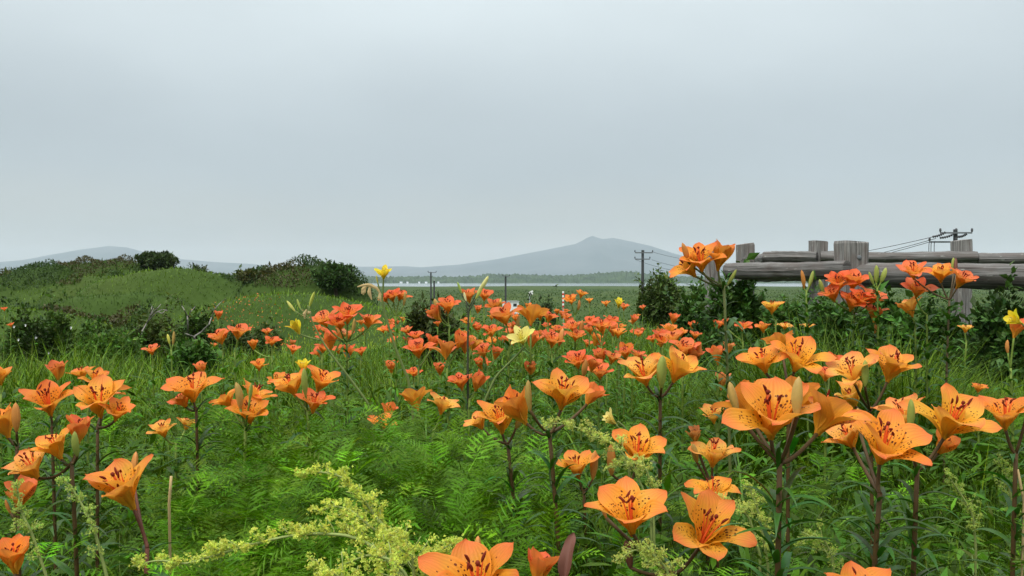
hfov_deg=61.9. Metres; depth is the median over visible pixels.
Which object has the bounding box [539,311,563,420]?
lily plant
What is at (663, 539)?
undergrowth
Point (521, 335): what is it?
daylily plant
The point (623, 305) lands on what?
lily plant
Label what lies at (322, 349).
lily plant
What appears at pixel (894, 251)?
power line
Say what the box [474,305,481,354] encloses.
lily plant
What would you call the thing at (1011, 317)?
daylily plant
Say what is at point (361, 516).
bedstraw plant
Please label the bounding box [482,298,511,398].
lily plant
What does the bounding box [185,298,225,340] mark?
dead branch
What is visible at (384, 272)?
daylily plant
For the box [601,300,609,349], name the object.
lily plant
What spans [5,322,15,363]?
lily plant
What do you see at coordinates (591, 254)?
mountain
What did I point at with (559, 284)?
lake
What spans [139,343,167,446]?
lily plant
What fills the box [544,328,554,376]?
lily plant
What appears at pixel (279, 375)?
lily plant
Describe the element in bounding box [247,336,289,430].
lily plant
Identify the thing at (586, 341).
lily plant
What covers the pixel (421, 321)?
shrub
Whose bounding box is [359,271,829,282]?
forest
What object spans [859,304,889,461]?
lily plant
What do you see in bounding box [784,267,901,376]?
rose bush
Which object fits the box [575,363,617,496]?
lily plant
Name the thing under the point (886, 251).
power line
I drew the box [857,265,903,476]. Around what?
lily plant
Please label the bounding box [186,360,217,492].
lily plant
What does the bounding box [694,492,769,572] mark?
bedstraw plant
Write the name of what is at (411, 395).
lily plant
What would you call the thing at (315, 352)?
lily plant
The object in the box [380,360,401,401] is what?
lily plant
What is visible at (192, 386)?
lily plant
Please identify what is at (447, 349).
lily plant
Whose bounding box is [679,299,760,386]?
rose bush
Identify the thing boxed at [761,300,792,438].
lily plant
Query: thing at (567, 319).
lily plant
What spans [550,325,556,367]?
lily plant
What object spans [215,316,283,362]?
shrub
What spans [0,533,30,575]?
lily plant
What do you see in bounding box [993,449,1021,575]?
bedstraw plant
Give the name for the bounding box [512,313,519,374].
lily plant
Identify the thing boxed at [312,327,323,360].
lily plant
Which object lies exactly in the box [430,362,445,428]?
lily plant
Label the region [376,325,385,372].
lily plant
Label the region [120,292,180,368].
shrub
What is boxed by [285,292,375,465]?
daylily plant
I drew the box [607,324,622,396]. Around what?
lily plant
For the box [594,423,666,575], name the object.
lily plant
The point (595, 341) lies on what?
lily plant
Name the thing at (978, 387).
lily plant
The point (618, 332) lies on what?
lily plant
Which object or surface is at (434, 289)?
utility pole
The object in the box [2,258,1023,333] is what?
plain grass
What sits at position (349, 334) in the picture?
lily plant
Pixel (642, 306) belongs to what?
lily plant
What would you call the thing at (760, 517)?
bedstraw plant
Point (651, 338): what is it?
lily plant
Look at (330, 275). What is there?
bush
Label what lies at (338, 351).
lily plant
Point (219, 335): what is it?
lily plant
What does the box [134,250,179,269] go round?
shrub
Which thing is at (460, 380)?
lily plant
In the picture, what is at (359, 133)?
sky
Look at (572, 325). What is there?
lily plant
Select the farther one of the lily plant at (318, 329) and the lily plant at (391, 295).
the lily plant at (318, 329)
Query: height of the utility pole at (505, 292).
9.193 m
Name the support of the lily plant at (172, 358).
on the ground at (204, 298)
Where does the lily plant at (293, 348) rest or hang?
on the ground at (204, 298)
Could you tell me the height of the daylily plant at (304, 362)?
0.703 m
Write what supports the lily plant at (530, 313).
on the ground at (204, 298)
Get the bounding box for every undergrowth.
[0,253,379,330]
[0,360,1023,575]
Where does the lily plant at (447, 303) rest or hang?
on the ground at (204, 298)
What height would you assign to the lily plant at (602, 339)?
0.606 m
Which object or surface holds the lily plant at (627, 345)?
on the ground at (204, 298)
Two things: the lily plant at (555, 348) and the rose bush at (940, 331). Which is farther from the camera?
the lily plant at (555, 348)
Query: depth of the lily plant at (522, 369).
4.40 m
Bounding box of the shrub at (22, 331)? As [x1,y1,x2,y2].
[0,289,84,369]
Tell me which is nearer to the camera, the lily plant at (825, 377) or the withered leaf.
the withered leaf
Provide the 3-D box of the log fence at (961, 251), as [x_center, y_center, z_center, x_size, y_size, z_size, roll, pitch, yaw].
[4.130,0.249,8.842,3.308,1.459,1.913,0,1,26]
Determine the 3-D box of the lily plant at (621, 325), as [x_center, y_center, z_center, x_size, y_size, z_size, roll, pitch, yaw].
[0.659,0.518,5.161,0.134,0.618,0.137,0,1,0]
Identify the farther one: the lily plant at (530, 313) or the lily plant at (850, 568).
the lily plant at (530, 313)
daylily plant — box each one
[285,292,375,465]
[295,358,310,520]
[357,265,416,501]
[457,276,488,459]
[482,325,534,463]
[602,407,631,548]
[615,297,622,413]
[1003,309,1023,326]
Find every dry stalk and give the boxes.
[168,476,172,574]
[1017,469,1023,575]
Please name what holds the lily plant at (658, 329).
on the ground at (204, 298)
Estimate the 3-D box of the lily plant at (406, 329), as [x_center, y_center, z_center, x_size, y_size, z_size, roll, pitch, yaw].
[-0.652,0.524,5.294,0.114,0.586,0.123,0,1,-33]
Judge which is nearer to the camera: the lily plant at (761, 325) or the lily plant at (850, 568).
the lily plant at (850, 568)
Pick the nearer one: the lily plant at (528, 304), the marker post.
the lily plant at (528, 304)
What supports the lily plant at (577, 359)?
on the ground at (204, 298)
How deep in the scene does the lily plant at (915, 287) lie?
2.81 m
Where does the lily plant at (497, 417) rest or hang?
on the ground at (204, 298)
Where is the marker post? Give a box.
[562,291,563,328]
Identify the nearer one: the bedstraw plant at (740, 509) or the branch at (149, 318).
the bedstraw plant at (740, 509)
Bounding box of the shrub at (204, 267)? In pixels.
[184,262,213,272]
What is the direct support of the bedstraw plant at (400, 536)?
on the ground at (204, 298)
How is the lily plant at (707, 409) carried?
on the ground at (204, 298)
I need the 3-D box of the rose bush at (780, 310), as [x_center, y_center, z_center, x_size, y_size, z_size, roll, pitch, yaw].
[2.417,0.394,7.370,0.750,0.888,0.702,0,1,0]
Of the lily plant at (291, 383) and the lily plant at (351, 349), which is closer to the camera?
the lily plant at (291, 383)
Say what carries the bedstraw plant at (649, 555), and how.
on the ground at (204, 298)
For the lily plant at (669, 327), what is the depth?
3.51 m
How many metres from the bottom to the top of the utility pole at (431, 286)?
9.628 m
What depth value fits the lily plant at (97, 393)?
1.75 m
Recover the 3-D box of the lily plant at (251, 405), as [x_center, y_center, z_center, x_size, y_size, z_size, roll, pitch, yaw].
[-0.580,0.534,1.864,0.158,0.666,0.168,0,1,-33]
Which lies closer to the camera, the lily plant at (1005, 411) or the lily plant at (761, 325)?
the lily plant at (1005, 411)
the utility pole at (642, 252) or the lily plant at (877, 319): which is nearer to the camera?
the lily plant at (877, 319)
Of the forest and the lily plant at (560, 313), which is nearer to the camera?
the lily plant at (560, 313)
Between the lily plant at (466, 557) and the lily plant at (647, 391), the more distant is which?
the lily plant at (647, 391)
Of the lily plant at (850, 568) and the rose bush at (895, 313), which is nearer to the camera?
the lily plant at (850, 568)
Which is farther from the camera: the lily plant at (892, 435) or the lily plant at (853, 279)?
the lily plant at (853, 279)
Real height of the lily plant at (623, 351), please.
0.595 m
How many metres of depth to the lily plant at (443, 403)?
2.30 m
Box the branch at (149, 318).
[137,304,166,339]
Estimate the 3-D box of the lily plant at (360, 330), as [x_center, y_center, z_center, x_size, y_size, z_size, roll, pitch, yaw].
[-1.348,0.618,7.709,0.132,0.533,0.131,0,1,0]
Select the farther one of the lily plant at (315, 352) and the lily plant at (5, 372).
the lily plant at (315, 352)
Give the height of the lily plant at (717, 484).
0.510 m
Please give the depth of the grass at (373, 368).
5.01 m
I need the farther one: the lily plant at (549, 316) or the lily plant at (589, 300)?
the lily plant at (589, 300)
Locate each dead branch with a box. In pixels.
[181,305,194,335]
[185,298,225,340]
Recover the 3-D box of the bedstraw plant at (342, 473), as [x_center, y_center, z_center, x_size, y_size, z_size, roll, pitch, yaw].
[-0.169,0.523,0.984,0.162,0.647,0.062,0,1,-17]
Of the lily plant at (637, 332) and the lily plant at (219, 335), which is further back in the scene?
the lily plant at (637, 332)
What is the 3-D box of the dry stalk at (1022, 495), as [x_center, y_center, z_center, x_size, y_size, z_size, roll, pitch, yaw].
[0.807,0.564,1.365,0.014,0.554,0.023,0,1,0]
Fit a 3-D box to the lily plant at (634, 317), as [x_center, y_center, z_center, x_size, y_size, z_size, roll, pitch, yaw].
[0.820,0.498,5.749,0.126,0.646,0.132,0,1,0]
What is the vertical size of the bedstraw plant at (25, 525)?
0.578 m
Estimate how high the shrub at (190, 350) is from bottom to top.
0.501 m
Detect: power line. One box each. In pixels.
[637,242,928,274]
[654,238,926,263]
[654,238,935,265]
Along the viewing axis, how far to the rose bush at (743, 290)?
5.94 m
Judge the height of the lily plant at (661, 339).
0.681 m
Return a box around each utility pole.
[428,271,436,305]
[433,280,434,298]
[503,274,509,333]
[634,250,652,333]
[928,228,972,251]
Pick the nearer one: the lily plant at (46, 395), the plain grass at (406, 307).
the lily plant at (46, 395)
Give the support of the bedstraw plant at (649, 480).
on the ground at (204, 298)
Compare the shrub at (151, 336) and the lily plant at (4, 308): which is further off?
the shrub at (151, 336)
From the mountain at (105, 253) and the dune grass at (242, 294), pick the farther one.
the mountain at (105, 253)
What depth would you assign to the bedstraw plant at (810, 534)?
1.25 m
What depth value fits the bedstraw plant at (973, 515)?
1.50 m
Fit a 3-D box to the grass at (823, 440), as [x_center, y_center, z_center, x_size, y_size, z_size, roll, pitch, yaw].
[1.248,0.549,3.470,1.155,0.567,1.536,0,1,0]
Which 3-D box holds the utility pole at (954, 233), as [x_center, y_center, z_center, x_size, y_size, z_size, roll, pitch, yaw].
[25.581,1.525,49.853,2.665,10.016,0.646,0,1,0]
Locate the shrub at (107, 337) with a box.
[63,312,148,374]
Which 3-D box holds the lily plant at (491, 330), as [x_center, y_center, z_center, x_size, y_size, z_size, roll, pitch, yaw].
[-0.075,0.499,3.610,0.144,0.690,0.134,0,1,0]
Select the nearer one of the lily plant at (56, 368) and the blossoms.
the lily plant at (56, 368)
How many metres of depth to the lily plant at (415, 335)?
4.14 m
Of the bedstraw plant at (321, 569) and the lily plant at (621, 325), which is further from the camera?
the lily plant at (621, 325)
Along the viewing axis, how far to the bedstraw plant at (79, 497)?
1.15 m
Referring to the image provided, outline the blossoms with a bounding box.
[170,293,313,350]
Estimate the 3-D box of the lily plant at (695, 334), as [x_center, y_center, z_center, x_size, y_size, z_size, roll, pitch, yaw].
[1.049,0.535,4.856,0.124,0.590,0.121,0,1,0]
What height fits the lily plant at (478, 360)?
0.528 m
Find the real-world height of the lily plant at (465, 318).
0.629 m
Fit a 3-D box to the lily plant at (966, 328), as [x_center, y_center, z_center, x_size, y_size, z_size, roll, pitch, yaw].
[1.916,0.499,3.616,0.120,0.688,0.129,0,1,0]
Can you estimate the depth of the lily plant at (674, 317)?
5.55 m
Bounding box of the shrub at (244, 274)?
[234,267,276,281]
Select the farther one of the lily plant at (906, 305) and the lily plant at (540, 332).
the lily plant at (540, 332)
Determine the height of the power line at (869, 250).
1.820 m
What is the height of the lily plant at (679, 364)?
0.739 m
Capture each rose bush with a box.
[662,275,704,349]
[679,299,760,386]
[694,252,777,368]
[761,285,818,360]
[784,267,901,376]
[859,278,943,376]
[902,289,977,388]
[939,260,1023,397]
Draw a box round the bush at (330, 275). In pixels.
[310,258,358,296]
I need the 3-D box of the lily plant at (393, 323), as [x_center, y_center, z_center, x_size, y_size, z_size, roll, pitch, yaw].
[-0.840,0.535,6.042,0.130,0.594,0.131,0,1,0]
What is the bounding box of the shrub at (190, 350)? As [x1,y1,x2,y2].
[162,334,224,378]
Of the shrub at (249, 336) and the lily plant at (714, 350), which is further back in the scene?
the shrub at (249, 336)
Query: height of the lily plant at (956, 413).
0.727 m
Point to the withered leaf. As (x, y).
(565, 560)
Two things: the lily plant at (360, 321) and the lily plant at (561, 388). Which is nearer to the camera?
the lily plant at (561, 388)
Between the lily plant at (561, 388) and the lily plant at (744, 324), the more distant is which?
the lily plant at (744, 324)
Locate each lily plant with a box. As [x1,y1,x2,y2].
[0,307,8,364]
[0,366,16,528]
[0,402,51,575]
[0,474,44,575]
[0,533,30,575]
[1,414,120,575]
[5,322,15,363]
[18,379,90,575]
[32,360,74,517]
[58,366,108,574]
[67,374,135,575]
[83,452,188,575]
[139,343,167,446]
[143,417,195,549]
[155,332,187,440]
[157,371,223,549]
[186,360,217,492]
[206,328,238,464]
[209,378,277,520]
[211,310,222,371]
[219,323,251,462]
[245,358,272,447]
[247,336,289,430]
[259,328,276,389]
[267,372,285,447]
[269,365,340,548]
[283,344,302,408]
[307,348,329,391]
[309,302,381,463]
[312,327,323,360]
[313,344,331,413]
[314,327,349,451]
[315,343,335,428]
[332,344,342,424]
[341,344,359,408]
[342,330,355,384]
[352,347,371,412]
[354,319,364,368]
[358,327,367,365]
[358,402,397,518]
[362,321,373,361]
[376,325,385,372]
[378,288,412,425]
[380,324,397,386]
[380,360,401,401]
[385,322,397,366]
[385,336,402,368]
[399,337,411,369]
[399,367,426,449]
[399,386,438,495]
[400,325,412,369]
[401,333,438,468]
[405,331,426,414]
[411,391,459,469]
[418,536,558,575]
[425,295,462,459]
[425,328,472,469]
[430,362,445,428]
[431,321,442,361]
[446,335,483,464]
[447,369,489,471]
[453,288,480,435]
[460,317,478,361]
[463,397,548,570]
[471,288,496,400]
[471,321,481,360]
[472,342,504,459]
[472,355,490,439]
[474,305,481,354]
[474,324,482,351]
[475,358,491,406]
[479,324,507,446]
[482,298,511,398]
[485,336,504,403]
[487,302,528,507]
[494,368,608,575]
[499,335,521,389]
[503,326,546,438]
[504,343,521,389]
[512,304,549,449]
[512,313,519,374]
[512,351,525,390]
[517,360,545,459]
[524,302,532,350]
[532,328,568,458]
[534,316,546,374]
[537,329,545,389]
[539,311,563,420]
[542,322,550,354]
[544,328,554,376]
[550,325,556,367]
[553,325,567,367]
[556,450,605,573]
[559,310,566,354]
[562,313,571,373]
[562,319,587,449]
[562,349,604,499]
[563,289,587,403]
[564,316,575,377]
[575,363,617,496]
[580,324,594,375]
[583,339,592,373]
[584,315,620,445]
[584,476,756,575]
[585,298,592,339]
[590,332,603,402]
[592,348,622,484]
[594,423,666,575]
[595,328,609,385]
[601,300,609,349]
[604,328,628,424]
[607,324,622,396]
[613,342,635,423]
[614,323,625,382]
[614,346,646,427]
[618,345,706,575]
[619,302,628,342]
[625,314,638,375]
[634,329,643,350]
[635,327,646,350]
[638,378,657,408]
[640,305,645,344]
[643,329,672,462]
[646,334,658,352]
[652,326,675,436]
[657,323,679,444]
[659,330,705,487]
[669,240,749,573]
[669,312,680,346]
[676,327,687,339]
[679,425,745,574]
[684,476,752,575]
[690,330,706,388]
[691,403,745,482]
[693,343,734,478]
[700,372,730,474]
[711,375,877,575]
[713,319,721,328]
[718,318,753,379]
[736,330,837,575]
[750,321,769,377]
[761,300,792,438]
[777,321,793,376]
[788,270,825,460]
[802,351,846,546]
[817,269,888,470]
[821,407,948,572]
[825,344,921,574]
[825,561,891,575]
[856,383,1001,575]
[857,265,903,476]
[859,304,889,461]
[895,296,937,464]
[896,258,978,521]
[901,277,943,497]
[955,325,978,392]
[958,395,1023,575]
[961,382,997,522]
[988,318,1023,507]
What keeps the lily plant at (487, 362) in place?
on the ground at (204, 298)
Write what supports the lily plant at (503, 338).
on the ground at (204, 298)
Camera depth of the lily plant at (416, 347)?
2.81 m
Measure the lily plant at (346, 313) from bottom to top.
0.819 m
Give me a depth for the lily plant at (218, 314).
6.45 m
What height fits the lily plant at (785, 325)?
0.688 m
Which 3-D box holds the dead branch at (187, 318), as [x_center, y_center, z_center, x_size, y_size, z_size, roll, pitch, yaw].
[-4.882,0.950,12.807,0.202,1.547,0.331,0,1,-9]
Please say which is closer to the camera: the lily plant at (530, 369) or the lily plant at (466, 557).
the lily plant at (466, 557)
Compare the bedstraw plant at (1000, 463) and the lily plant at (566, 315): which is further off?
the lily plant at (566, 315)
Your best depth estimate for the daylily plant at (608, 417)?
1.80 m
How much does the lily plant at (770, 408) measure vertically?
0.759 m
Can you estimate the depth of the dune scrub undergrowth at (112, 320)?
49.84 m
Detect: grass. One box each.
[0,259,476,362]
[0,309,1023,519]
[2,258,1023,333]
[549,326,755,460]
[643,285,1023,527]
[756,369,924,483]
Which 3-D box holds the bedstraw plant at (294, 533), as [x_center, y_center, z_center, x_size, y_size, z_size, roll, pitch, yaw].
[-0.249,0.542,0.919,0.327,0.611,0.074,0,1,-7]
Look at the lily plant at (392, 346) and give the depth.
5.79 m
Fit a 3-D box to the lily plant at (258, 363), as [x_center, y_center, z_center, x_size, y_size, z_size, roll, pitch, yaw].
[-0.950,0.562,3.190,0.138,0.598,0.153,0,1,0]
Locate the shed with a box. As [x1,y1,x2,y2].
[502,301,519,313]
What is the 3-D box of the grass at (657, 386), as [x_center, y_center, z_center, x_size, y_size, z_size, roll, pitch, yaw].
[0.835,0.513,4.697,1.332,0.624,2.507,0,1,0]
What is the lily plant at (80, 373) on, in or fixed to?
on the ground at (204, 298)
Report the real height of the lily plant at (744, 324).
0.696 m
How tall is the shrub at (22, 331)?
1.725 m
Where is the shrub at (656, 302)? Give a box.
[634,263,685,330]
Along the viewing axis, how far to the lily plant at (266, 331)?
5.54 m
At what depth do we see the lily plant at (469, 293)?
3.70 m
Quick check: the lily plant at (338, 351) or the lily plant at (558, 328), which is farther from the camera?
the lily plant at (558, 328)
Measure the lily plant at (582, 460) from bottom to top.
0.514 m
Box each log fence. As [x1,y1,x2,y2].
[705,240,1023,313]
[736,239,1023,335]
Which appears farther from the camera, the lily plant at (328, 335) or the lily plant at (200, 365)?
the lily plant at (328, 335)
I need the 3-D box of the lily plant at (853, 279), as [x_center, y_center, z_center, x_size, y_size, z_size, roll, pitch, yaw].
[1.147,0.390,2.895,0.230,0.916,0.200,0,1,0]
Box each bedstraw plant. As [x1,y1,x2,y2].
[9,478,47,575]
[55,473,107,575]
[129,502,402,575]
[291,461,415,571]
[305,548,363,575]
[306,497,400,574]
[335,540,407,575]
[383,520,438,575]
[408,535,462,575]
[540,412,663,572]
[602,453,661,572]
[611,538,687,575]
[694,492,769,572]
[741,479,785,575]
[794,518,843,572]
[944,467,982,575]
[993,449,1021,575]
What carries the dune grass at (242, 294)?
on the ground at (204, 298)
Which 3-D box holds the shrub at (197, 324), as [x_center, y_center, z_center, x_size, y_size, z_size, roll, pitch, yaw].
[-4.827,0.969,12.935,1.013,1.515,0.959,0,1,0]
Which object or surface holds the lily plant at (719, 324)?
on the ground at (204, 298)
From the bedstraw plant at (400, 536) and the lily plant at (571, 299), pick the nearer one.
the bedstraw plant at (400, 536)
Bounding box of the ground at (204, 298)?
[0,262,1023,566]
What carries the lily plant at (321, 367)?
on the ground at (204, 298)
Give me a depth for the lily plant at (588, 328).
4.68 m
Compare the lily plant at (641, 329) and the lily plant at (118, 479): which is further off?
the lily plant at (641, 329)
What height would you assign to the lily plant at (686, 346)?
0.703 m
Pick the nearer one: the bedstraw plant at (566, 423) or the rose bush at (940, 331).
the bedstraw plant at (566, 423)
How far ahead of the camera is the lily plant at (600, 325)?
3.42 m
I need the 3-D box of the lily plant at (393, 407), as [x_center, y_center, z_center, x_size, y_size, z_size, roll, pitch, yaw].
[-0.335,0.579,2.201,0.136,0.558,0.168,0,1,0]
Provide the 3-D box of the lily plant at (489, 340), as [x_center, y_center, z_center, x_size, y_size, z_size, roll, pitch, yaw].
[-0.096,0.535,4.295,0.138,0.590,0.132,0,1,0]
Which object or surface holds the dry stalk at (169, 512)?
on the ground at (204, 298)
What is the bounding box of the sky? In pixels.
[0,0,1023,266]
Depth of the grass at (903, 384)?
3.17 m
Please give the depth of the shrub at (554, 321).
60.04 m
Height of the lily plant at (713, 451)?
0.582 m
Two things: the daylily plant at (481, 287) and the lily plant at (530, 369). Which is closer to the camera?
the daylily plant at (481, 287)
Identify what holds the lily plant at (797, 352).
on the ground at (204, 298)
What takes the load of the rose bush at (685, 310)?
on the ground at (204, 298)
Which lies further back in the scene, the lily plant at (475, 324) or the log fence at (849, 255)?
the lily plant at (475, 324)
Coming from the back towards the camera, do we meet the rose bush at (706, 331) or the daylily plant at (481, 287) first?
the rose bush at (706, 331)
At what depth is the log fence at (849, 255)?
5.12 m
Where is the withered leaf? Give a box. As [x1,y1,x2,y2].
[558,532,575,575]
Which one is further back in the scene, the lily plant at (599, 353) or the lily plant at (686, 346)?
the lily plant at (599, 353)
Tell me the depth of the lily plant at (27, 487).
1.55 m
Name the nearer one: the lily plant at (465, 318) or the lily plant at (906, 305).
the lily plant at (906, 305)
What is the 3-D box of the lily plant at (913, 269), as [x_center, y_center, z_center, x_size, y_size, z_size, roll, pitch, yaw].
[1.358,0.379,2.742,0.233,0.956,0.171,0,1,0]
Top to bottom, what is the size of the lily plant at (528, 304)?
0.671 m
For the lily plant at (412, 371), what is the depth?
3.01 m
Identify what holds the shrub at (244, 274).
on the ground at (204, 298)
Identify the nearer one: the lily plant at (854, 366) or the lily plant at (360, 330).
the lily plant at (854, 366)
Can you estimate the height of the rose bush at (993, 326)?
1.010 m
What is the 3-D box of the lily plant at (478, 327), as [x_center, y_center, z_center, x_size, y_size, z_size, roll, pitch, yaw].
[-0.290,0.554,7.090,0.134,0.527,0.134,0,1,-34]
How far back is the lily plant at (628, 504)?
1.10 m
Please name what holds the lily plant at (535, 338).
on the ground at (204, 298)
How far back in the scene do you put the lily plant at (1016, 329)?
2.40 m
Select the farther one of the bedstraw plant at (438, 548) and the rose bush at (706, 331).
the rose bush at (706, 331)
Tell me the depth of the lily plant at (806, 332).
2.90 m
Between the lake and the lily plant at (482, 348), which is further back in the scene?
the lake
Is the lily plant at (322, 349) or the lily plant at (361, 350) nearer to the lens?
the lily plant at (322, 349)
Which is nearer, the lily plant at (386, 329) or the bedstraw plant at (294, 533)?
the bedstraw plant at (294, 533)
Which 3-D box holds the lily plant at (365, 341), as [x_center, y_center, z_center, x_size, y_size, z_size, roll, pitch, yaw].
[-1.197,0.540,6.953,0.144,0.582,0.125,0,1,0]
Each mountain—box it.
[0,246,416,275]
[356,236,723,276]
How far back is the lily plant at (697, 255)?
2.00 m
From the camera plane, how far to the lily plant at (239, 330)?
3.00 m
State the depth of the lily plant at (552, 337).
2.80 m
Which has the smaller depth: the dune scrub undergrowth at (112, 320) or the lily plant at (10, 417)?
the lily plant at (10, 417)
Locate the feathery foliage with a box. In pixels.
[0,374,1023,575]
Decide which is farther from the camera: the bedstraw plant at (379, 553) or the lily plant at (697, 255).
the lily plant at (697, 255)
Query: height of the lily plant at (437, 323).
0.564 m
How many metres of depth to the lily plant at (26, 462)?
1.41 m
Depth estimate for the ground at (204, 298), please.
55.51 m
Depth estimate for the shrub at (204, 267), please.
65.75 m
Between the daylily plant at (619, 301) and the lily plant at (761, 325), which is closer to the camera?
the lily plant at (761, 325)
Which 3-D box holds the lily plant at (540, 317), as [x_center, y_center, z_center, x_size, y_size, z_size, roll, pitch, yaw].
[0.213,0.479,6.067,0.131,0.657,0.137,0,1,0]
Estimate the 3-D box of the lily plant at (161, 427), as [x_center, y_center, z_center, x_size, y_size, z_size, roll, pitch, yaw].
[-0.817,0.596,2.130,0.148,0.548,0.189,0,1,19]
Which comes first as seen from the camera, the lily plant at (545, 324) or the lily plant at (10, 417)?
the lily plant at (10, 417)
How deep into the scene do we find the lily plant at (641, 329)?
7.04 m
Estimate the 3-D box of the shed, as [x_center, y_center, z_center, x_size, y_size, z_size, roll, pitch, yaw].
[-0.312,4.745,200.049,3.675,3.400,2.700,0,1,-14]
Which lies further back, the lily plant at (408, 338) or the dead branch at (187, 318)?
the dead branch at (187, 318)
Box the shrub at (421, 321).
[400,291,469,367]
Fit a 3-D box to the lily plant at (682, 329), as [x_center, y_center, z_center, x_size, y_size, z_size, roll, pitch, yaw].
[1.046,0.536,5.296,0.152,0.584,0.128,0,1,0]
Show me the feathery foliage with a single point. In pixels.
(272, 482)
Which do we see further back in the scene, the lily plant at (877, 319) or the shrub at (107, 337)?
the shrub at (107, 337)
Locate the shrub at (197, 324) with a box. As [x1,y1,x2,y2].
[164,302,230,354]
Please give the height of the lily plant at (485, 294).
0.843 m
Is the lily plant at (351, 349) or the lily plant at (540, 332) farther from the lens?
the lily plant at (540, 332)
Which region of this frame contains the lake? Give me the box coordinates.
[363,283,829,286]
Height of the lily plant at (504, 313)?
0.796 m
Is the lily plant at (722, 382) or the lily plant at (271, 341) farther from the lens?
the lily plant at (271, 341)
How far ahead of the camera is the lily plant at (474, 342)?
2.80 m
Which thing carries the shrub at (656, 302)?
on the ground at (204, 298)

